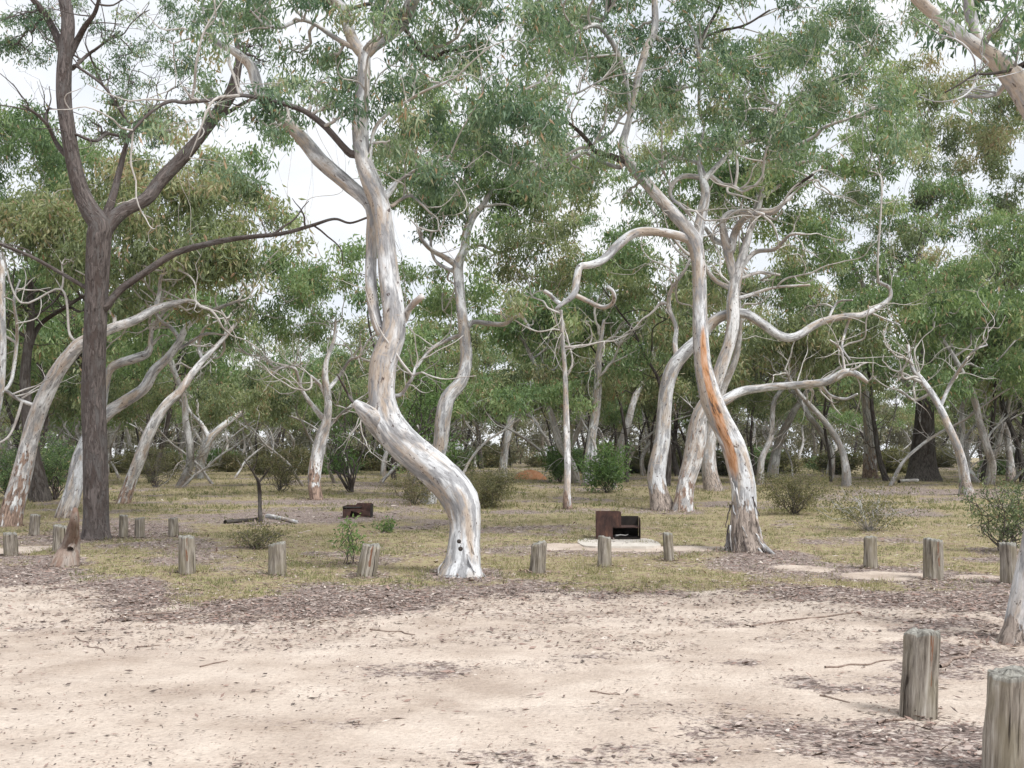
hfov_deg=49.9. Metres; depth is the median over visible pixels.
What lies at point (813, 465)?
heath bush
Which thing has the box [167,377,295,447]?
slim gum
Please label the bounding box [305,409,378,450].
slim gum
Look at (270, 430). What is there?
slim gum
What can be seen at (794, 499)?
shrub
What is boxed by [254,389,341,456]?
slim gum
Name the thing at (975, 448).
slim gum
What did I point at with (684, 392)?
slim gum
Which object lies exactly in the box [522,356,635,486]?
slim gum
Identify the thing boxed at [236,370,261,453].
background gum
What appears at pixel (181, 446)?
background gum
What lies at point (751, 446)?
slender tree
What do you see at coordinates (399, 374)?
background gum
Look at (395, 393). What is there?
slim gum
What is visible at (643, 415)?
background gum
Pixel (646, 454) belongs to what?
heath bush
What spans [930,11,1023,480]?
gum tree
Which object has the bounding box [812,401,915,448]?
slim gum
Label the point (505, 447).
gum tree
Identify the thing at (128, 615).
stick
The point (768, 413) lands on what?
slender tree
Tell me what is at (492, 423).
background gum
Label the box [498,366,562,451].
background gum
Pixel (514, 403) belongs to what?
slim gum
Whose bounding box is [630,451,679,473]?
heath bush
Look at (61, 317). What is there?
slender tree
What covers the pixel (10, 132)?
gum tree
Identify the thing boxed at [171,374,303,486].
slim gum
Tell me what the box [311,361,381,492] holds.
shrub
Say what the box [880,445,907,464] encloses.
heath bush
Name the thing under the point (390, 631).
stick
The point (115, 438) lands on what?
background gum
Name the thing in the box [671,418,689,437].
slim gum
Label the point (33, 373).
slender tree
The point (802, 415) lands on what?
slender tree
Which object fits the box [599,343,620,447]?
dark trunked tree
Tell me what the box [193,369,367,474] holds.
slim gum
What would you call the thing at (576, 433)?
background gum
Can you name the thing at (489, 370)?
slender tree
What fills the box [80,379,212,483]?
slim gum
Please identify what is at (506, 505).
grass
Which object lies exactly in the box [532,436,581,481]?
shrub
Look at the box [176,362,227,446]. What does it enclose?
dark trunked tree
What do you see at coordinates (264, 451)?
heath bush
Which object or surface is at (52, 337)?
dark trunked tree
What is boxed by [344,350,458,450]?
background gum
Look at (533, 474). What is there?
sand mound
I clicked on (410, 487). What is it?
shrub
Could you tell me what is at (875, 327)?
slender tree
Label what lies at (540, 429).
background gum
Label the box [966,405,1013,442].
dark trunked tree
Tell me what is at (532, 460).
heath bush
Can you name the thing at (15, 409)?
dark trunked tree
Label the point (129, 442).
background gum
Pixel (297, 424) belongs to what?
slim gum
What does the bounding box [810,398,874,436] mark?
background gum
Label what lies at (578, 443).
slender tree
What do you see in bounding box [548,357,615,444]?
dark trunked tree
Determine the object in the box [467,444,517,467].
heath bush
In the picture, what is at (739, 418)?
slender tree
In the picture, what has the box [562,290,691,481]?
slender tree
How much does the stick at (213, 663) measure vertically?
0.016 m
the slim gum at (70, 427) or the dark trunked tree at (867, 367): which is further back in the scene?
the slim gum at (70, 427)
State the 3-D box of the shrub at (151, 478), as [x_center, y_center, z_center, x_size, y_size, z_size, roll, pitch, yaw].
[-14.592,3.508,44.715,3.166,2.114,2.136,3,-5,-34]
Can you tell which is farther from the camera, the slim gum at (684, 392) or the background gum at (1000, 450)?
the background gum at (1000, 450)
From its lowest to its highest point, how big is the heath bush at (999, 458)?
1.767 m
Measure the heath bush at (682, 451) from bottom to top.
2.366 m
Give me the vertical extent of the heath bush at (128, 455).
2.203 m
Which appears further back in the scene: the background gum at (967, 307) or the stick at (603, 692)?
the background gum at (967, 307)
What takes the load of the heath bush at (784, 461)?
on the ground at (492, 698)
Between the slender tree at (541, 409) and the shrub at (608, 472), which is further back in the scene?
the slender tree at (541, 409)
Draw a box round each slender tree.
[0,389,41,441]
[0,402,45,450]
[1,293,74,450]
[6,260,116,455]
[14,356,51,388]
[47,293,127,446]
[120,377,180,442]
[137,413,175,444]
[158,340,222,451]
[244,341,320,457]
[324,233,456,479]
[335,314,450,450]
[414,342,499,448]
[477,353,525,465]
[490,317,602,452]
[507,404,561,444]
[514,414,529,463]
[524,312,616,448]
[527,255,660,473]
[532,380,583,450]
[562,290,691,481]
[583,245,749,486]
[590,262,749,425]
[621,338,656,451]
[621,396,645,446]
[630,410,683,458]
[638,307,751,468]
[729,408,746,443]
[730,342,784,477]
[737,376,803,446]
[776,336,854,472]
[776,409,808,454]
[778,280,943,481]
[795,348,862,449]
[796,409,818,452]
[873,365,917,447]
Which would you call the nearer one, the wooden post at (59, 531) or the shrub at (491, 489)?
the wooden post at (59, 531)
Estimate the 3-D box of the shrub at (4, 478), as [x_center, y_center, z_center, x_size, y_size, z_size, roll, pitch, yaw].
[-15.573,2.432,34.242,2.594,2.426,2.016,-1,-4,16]
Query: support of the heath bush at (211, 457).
on the ground at (492, 698)
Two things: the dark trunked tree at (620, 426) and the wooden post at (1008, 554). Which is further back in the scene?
the dark trunked tree at (620, 426)
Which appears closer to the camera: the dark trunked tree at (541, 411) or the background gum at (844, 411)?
the background gum at (844, 411)
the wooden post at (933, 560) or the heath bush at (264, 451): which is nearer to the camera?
the wooden post at (933, 560)
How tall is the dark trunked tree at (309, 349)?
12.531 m
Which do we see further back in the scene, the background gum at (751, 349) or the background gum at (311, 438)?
the background gum at (311, 438)
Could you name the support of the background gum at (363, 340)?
on the ground at (492, 698)
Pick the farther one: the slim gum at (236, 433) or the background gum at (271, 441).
the background gum at (271, 441)
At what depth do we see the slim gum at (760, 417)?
60.13 m
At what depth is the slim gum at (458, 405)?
45.61 m
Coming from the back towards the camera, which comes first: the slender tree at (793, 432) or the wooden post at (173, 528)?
the slender tree at (793, 432)
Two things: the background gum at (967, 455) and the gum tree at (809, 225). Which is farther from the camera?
the background gum at (967, 455)
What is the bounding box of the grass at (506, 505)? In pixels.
[0,466,1023,610]
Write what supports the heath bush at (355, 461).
on the ground at (492, 698)
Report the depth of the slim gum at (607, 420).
67.00 m
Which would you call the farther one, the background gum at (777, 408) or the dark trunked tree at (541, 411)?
the dark trunked tree at (541, 411)
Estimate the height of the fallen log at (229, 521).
0.112 m
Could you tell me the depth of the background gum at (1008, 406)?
52.62 m
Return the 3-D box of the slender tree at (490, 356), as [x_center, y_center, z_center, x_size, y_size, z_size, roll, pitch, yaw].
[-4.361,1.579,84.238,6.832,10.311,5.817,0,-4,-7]
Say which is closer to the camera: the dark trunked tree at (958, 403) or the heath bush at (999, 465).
the heath bush at (999, 465)
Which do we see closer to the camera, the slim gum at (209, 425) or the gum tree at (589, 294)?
the gum tree at (589, 294)
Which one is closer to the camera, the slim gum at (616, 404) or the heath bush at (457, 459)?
the heath bush at (457, 459)
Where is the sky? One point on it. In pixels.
(343, 206)
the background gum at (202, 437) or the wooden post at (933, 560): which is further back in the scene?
the background gum at (202, 437)
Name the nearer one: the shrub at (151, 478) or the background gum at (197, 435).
the shrub at (151, 478)
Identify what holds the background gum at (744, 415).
on the ground at (492, 698)
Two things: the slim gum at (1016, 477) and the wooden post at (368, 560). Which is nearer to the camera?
the wooden post at (368, 560)
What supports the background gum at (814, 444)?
on the ground at (492, 698)
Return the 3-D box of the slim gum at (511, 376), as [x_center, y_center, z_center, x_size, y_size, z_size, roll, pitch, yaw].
[-2.014,1.765,49.918,7.697,6.003,4.864,-1,-4,18]
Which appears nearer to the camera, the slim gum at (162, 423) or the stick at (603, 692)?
the stick at (603, 692)
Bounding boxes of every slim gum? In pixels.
[10,398,80,445]
[32,389,126,478]
[41,418,81,444]
[49,374,131,460]
[71,371,173,466]
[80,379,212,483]
[112,397,194,451]
[140,401,214,458]
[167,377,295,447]
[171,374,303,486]
[173,387,314,486]
[178,401,246,463]
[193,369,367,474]
[214,368,345,471]
[214,418,250,463]
[229,362,345,482]
[234,407,321,477]
[237,388,288,455]
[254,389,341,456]
[291,361,469,480]
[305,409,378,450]
[311,377,418,452]
[340,377,469,466]
[371,358,546,482]
[397,366,500,482]
[401,353,569,458]
[411,391,506,450]
[415,365,610,473]
[425,376,507,460]
[426,388,523,445]
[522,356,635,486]
[545,391,615,449]
[554,391,639,457]
[577,389,654,442]
[612,388,687,455]
[617,366,773,465]
[618,384,689,456]
[643,357,771,466]
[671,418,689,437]
[673,390,796,475]
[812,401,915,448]
[866,346,1023,485]
[892,407,955,448]
[907,359,1023,471]
[938,390,1023,462]
[972,405,1023,454]
[998,451,1023,482]
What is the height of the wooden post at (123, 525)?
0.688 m
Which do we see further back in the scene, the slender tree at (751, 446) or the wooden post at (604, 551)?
the slender tree at (751, 446)
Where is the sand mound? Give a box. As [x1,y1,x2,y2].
[513,470,546,479]
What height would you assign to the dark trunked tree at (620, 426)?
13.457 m
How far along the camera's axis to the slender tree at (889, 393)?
111.30 m
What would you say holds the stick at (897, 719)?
on the ground at (492, 698)
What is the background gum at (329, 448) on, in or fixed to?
on the ground at (492, 698)
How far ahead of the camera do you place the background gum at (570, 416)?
83.42 m
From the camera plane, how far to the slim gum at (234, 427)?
79.97 m
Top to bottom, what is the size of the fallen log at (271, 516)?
0.141 m
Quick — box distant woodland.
[0,401,1023,463]
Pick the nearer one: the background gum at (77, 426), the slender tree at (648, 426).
the slender tree at (648, 426)
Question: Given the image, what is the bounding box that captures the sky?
[0,0,1023,457]
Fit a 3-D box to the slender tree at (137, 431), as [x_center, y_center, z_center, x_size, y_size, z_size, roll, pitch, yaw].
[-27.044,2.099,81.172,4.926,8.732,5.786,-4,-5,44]
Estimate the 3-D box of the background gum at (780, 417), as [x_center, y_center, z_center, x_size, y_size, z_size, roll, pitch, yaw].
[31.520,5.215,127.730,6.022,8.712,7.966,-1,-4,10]
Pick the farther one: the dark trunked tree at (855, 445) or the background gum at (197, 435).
the dark trunked tree at (855, 445)
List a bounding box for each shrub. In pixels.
[0,424,41,494]
[14,427,76,499]
[111,444,188,486]
[224,512,295,549]
[255,437,309,491]
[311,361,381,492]
[329,513,371,563]
[371,514,399,532]
[377,465,434,505]
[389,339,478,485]
[448,444,483,474]
[459,458,533,508]
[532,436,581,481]
[571,437,635,492]
[755,457,836,514]
[806,469,928,531]
[951,465,1023,550]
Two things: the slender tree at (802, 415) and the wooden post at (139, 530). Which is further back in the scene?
the slender tree at (802, 415)
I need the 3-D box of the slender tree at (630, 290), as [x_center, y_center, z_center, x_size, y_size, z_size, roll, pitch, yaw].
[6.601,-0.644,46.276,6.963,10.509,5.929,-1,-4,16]
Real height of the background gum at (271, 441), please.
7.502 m
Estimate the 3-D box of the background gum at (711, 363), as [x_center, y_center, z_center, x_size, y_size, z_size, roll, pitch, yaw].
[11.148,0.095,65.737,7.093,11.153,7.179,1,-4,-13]
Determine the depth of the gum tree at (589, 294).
47.61 m
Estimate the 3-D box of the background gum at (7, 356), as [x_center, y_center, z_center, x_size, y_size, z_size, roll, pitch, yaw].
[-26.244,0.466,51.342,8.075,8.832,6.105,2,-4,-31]
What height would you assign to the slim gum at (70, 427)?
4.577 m
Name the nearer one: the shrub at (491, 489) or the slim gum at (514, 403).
the shrub at (491, 489)
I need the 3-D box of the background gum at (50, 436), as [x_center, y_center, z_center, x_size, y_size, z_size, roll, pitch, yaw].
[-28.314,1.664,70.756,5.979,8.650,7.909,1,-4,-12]
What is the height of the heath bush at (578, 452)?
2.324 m
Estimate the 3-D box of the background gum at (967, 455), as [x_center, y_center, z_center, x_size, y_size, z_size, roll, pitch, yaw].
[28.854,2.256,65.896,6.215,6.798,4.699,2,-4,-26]
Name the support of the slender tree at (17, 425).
on the ground at (492, 698)
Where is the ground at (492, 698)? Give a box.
[0,458,1023,767]
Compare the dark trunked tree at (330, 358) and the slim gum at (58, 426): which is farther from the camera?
the dark trunked tree at (330, 358)
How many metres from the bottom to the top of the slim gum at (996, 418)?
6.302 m
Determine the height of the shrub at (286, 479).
2.065 m
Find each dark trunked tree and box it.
[0,401,39,444]
[1,386,20,442]
[1,387,19,437]
[6,199,148,448]
[69,276,190,482]
[110,234,249,475]
[111,425,121,454]
[116,427,139,452]
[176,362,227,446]
[247,344,310,448]
[261,341,322,448]
[319,341,346,448]
[405,287,524,468]
[452,312,517,450]
[490,358,520,447]
[516,361,578,444]
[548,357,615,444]
[574,332,592,446]
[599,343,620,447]
[603,407,646,443]
[607,336,684,468]
[611,249,726,475]
[637,350,685,449]
[745,303,857,452]
[803,239,926,480]
[840,373,893,442]
[849,363,899,452]
[915,356,970,444]
[934,400,977,449]
[936,232,1023,481]
[940,248,1023,481]
[945,400,981,459]
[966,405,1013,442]
[974,394,1023,446]
[982,375,1023,468]
[997,211,1023,445]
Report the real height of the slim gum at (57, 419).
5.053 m
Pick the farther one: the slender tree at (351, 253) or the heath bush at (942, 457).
the heath bush at (942, 457)
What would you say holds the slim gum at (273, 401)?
on the ground at (492, 698)
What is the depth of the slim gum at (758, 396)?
51.44 m
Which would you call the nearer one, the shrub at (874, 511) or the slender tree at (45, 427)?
the shrub at (874, 511)
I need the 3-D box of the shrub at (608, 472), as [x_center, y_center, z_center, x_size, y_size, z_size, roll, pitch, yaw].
[3.398,3.012,39.467,2.188,2.235,2.622,-2,-4,31]
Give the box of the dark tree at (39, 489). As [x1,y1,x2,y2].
[0,51,114,501]
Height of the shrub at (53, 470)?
2.334 m
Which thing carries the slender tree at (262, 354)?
on the ground at (492, 698)
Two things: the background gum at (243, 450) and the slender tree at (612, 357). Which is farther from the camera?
the background gum at (243, 450)
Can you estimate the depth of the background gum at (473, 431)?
82.43 m
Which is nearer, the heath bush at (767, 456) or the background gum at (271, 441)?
the heath bush at (767, 456)
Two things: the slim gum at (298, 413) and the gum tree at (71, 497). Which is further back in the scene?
the slim gum at (298, 413)
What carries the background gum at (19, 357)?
on the ground at (492, 698)
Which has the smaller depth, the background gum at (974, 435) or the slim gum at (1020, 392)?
the slim gum at (1020, 392)
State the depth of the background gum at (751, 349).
48.38 m
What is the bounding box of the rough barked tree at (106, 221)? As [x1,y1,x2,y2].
[0,0,366,540]
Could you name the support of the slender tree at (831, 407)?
on the ground at (492, 698)
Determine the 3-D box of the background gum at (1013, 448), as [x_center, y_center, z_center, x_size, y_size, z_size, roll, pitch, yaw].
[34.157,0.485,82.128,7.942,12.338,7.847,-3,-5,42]
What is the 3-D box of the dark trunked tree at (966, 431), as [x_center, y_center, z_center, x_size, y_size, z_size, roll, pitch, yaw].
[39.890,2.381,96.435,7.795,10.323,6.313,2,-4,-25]
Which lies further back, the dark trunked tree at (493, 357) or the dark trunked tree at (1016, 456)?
the dark trunked tree at (493, 357)
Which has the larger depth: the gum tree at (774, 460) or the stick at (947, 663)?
the gum tree at (774, 460)
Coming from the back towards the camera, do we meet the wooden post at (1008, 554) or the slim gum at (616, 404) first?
the slim gum at (616, 404)
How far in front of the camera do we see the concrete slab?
18.97 m
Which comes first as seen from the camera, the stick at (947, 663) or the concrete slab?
the stick at (947, 663)
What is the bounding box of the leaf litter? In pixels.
[0,476,1023,767]
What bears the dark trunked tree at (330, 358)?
on the ground at (492, 698)
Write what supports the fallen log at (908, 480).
on the ground at (492, 698)
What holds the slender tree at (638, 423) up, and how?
on the ground at (492, 698)
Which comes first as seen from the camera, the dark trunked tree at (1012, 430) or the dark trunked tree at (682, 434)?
the dark trunked tree at (1012, 430)
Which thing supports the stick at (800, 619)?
on the ground at (492, 698)
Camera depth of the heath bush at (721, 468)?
61.44 m
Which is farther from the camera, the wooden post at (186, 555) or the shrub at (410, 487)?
the shrub at (410, 487)
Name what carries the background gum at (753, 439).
on the ground at (492, 698)
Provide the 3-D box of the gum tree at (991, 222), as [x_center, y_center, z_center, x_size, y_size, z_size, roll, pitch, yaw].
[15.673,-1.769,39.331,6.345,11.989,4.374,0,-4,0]
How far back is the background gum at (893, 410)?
122.68 m
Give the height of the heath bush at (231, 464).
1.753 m
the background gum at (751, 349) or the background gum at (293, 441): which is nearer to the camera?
the background gum at (751, 349)
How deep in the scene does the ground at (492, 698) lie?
8.65 m
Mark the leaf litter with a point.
(236, 604)
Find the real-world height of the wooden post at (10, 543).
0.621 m
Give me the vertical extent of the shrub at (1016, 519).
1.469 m
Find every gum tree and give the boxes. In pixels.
[0,84,280,526]
[0,99,160,413]
[46,144,317,517]
[52,0,598,577]
[116,114,341,503]
[172,71,341,478]
[232,49,462,499]
[348,13,591,503]
[472,5,627,508]
[496,0,944,553]
[497,156,607,476]
[553,61,665,485]
[571,53,939,510]
[602,49,696,473]
[646,21,890,511]
[658,13,783,490]
[745,238,851,485]
[766,24,866,477]
[808,1,1023,477]
[857,171,1023,494]
[896,0,1023,645]
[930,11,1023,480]
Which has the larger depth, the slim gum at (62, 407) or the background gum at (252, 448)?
the background gum at (252, 448)
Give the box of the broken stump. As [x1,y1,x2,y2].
[48,507,80,567]
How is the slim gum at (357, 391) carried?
on the ground at (492, 698)
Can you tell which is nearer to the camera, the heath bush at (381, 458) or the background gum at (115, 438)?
the heath bush at (381, 458)
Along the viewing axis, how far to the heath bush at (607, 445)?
80.79 m
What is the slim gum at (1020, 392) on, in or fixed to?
on the ground at (492, 698)
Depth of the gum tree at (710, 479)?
41.57 m
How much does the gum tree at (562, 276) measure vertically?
14.727 m
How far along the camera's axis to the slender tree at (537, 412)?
93.88 m
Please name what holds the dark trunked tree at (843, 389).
on the ground at (492, 698)
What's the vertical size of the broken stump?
1.024 m
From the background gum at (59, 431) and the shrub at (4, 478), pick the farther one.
the background gum at (59, 431)
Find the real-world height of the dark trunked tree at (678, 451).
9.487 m
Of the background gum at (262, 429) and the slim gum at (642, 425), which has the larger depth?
the background gum at (262, 429)
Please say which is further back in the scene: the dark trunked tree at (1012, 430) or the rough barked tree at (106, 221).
the dark trunked tree at (1012, 430)
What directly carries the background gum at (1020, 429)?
on the ground at (492, 698)
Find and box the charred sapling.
[244,454,269,521]
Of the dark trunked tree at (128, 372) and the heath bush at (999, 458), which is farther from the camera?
the heath bush at (999, 458)
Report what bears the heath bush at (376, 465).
on the ground at (492, 698)
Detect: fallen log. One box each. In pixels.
[223,517,257,523]
[265,514,298,523]
[897,478,918,482]
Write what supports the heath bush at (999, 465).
on the ground at (492, 698)
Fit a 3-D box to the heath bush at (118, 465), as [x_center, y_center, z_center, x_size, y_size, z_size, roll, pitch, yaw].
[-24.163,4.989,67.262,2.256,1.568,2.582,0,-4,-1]
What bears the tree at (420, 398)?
on the ground at (492, 698)
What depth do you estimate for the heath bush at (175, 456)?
70.80 m
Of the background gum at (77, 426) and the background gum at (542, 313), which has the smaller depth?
the background gum at (542, 313)
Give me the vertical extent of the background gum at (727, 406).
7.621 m
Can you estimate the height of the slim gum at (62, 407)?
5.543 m
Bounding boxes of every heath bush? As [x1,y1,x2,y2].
[42,446,70,467]
[43,444,73,469]
[109,453,129,472]
[118,445,178,473]
[149,448,185,471]
[196,445,240,467]
[205,451,247,471]
[243,445,288,468]
[243,452,276,474]
[263,444,326,474]
[306,458,335,474]
[324,452,364,474]
[326,447,374,469]
[359,450,396,470]
[363,447,403,470]
[447,450,475,470]
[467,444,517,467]
[523,453,544,466]
[533,453,548,469]
[572,446,612,470]
[596,441,629,456]
[624,453,648,472]
[629,446,649,458]
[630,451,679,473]
[676,447,721,471]
[700,449,751,475]
[748,444,771,453]
[748,447,784,472]
[757,450,808,473]
[800,455,818,467]
[804,454,819,471]
[808,447,862,474]
[877,444,908,473]
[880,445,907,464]
[935,446,957,467]
[971,459,1015,474]
[977,450,1005,461]
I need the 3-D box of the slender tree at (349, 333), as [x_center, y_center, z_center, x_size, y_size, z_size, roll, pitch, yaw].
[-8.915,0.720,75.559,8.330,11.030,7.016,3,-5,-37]
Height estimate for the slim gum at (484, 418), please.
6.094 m
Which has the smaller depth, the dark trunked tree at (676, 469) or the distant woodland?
the dark trunked tree at (676, 469)
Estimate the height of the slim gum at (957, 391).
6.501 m
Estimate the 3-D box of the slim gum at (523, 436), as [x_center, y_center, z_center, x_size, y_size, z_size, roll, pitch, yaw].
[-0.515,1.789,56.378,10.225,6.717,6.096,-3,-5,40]
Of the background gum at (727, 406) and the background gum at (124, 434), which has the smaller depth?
the background gum at (727, 406)
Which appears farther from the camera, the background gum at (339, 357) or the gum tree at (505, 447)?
the background gum at (339, 357)
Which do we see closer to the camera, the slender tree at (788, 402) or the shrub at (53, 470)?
the shrub at (53, 470)
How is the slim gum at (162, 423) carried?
on the ground at (492, 698)
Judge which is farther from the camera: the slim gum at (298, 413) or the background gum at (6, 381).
the slim gum at (298, 413)
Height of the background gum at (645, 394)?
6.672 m
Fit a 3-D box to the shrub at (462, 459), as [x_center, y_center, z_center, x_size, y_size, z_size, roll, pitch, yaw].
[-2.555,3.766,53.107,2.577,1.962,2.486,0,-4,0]
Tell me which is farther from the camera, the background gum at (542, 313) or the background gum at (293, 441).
the background gum at (293, 441)
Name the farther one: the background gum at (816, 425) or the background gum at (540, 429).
the background gum at (540, 429)
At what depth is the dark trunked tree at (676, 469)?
60.06 m
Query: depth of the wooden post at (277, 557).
14.54 m
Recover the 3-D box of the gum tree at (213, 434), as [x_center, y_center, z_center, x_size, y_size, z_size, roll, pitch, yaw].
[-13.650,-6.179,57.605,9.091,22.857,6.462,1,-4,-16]
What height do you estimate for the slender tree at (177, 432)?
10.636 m
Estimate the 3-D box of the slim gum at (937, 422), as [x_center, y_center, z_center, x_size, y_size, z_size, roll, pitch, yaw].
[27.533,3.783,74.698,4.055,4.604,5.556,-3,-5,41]
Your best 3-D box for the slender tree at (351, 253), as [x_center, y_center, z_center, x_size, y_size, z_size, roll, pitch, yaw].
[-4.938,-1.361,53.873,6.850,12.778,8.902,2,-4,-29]
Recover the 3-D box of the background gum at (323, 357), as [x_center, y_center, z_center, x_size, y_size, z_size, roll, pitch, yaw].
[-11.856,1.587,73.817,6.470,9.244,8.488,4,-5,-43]
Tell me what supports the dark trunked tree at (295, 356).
on the ground at (492, 698)
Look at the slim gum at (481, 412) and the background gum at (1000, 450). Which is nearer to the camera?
the slim gum at (481, 412)
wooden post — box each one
[3,532,18,556]
[28,514,40,535]
[52,524,66,552]
[119,514,127,537]
[134,517,144,537]
[168,517,178,536]
[178,535,195,574]
[268,541,286,575]
[356,543,379,576]
[529,540,546,573]
[597,536,611,567]
[663,532,673,560]
[863,535,877,568]
[899,627,940,720]
[923,537,943,579]
[981,665,1023,767]
[999,542,1016,583]
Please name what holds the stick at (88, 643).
on the ground at (492, 698)
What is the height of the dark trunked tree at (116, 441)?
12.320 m
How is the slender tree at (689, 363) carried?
on the ground at (492, 698)
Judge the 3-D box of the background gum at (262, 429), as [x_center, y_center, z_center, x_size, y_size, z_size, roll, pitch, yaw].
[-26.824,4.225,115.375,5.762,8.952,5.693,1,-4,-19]
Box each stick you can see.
[75,636,104,651]
[120,609,204,616]
[199,660,227,666]
[370,628,414,634]
[590,690,619,694]
[749,612,859,626]
[819,694,849,702]
[824,659,894,667]
[876,717,907,723]
[939,646,980,667]
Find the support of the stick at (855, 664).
on the ground at (492, 698)
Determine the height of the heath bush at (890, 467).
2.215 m
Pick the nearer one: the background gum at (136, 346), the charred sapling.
the charred sapling
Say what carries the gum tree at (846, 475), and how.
on the ground at (492, 698)
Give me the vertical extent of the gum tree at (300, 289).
12.744 m
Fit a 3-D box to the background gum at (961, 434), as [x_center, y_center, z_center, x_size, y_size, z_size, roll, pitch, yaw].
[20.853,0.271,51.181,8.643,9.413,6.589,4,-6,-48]
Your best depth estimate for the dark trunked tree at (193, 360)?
59.64 m
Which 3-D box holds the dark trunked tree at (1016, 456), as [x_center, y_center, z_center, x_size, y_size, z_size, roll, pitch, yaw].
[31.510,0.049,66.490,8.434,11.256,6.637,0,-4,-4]
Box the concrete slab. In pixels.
[578,538,660,548]
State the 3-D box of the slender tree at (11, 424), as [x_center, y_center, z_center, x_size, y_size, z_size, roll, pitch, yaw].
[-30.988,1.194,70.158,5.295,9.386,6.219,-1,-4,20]
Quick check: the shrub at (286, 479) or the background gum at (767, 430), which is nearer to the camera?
the shrub at (286, 479)
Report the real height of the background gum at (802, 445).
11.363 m
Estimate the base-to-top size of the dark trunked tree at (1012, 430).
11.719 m
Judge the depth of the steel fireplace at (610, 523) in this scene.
19.97 m
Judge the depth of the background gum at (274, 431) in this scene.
118.54 m
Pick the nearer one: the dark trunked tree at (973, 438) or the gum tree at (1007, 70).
the gum tree at (1007, 70)
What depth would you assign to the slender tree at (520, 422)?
124.71 m
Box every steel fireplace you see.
[343,503,372,517]
[596,511,640,538]
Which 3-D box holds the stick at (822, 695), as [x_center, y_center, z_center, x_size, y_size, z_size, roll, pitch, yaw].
[2.087,2.031,7.105,0.018,0.014,0.239,3,-5,-36]
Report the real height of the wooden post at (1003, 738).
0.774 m
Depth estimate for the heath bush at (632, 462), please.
67.32 m
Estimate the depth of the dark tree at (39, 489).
34.22 m
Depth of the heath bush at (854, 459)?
63.17 m
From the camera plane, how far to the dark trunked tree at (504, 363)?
121.11 m
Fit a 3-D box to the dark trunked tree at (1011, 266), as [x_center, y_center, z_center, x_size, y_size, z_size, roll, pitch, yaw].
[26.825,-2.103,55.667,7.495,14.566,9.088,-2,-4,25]
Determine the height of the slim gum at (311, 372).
5.503 m
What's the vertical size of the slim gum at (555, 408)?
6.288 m
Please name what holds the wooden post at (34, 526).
on the ground at (492, 698)
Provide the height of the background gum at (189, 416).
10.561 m
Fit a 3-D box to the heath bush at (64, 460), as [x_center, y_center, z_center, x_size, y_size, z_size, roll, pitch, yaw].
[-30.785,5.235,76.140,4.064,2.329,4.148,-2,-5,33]
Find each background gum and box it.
[0,340,20,468]
[0,373,71,471]
[0,374,18,439]
[2,323,79,450]
[8,322,127,475]
[41,417,73,448]
[43,416,66,462]
[45,303,129,454]
[54,417,81,439]
[108,243,300,486]
[110,385,136,447]
[113,373,178,454]
[118,423,143,454]
[158,415,201,442]
[159,297,245,469]
[166,343,254,454]
[176,391,201,449]
[215,423,254,453]
[216,367,251,451]
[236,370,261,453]
[241,420,269,442]
[243,368,317,450]
[248,417,301,449]
[254,424,290,444]
[290,338,374,456]
[291,413,335,451]
[302,421,321,452]
[319,315,412,474]
[319,341,352,448]
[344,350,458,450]
[372,302,483,475]
[457,395,486,467]
[463,263,662,483]
[483,408,529,464]
[491,365,551,445]
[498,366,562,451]
[502,318,614,451]
[535,380,592,440]
[610,384,682,452]
[616,373,707,475]
[643,306,748,426]
[649,360,745,448]
[710,303,871,479]
[716,404,753,448]
[739,405,795,446]
[740,251,892,484]
[740,383,804,447]
[744,381,808,447]
[768,411,800,452]
[777,371,861,456]
[790,398,811,462]
[799,375,873,451]
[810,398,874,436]
[871,303,1023,482]
[874,386,914,448]
[889,253,1023,484]
[915,357,1023,454]
[918,351,1023,447]
[933,297,1023,477]
[949,380,1023,466]
[966,413,1020,446]
[999,423,1018,454]
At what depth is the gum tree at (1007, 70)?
10.18 m
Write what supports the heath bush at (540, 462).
on the ground at (492, 698)
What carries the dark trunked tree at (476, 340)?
on the ground at (492, 698)
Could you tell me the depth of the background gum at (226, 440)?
110.52 m
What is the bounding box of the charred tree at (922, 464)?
[836,10,1011,480]
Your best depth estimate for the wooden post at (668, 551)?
16.44 m
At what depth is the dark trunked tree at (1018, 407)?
62.91 m
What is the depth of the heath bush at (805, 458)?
86.59 m
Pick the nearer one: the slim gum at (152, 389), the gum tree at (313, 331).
the gum tree at (313, 331)
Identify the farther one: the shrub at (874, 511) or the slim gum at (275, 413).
the slim gum at (275, 413)
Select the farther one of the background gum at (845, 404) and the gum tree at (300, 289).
the background gum at (845, 404)
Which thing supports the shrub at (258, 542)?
on the ground at (492, 698)
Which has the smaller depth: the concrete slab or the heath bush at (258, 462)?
the concrete slab
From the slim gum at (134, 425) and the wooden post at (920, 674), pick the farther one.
the slim gum at (134, 425)
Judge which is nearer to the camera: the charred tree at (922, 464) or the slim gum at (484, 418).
the charred tree at (922, 464)
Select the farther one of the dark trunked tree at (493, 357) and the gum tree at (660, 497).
the dark trunked tree at (493, 357)
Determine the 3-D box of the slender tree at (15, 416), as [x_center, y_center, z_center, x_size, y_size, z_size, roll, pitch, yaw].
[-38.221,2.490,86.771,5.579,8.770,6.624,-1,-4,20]
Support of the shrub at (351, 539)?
on the ground at (492, 698)
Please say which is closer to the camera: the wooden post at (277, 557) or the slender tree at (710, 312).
the wooden post at (277, 557)
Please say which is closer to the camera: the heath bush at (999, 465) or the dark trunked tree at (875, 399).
the heath bush at (999, 465)
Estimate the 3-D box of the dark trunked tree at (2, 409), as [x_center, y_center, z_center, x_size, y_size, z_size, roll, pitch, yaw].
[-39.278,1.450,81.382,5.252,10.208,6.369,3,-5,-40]
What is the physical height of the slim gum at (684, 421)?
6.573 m

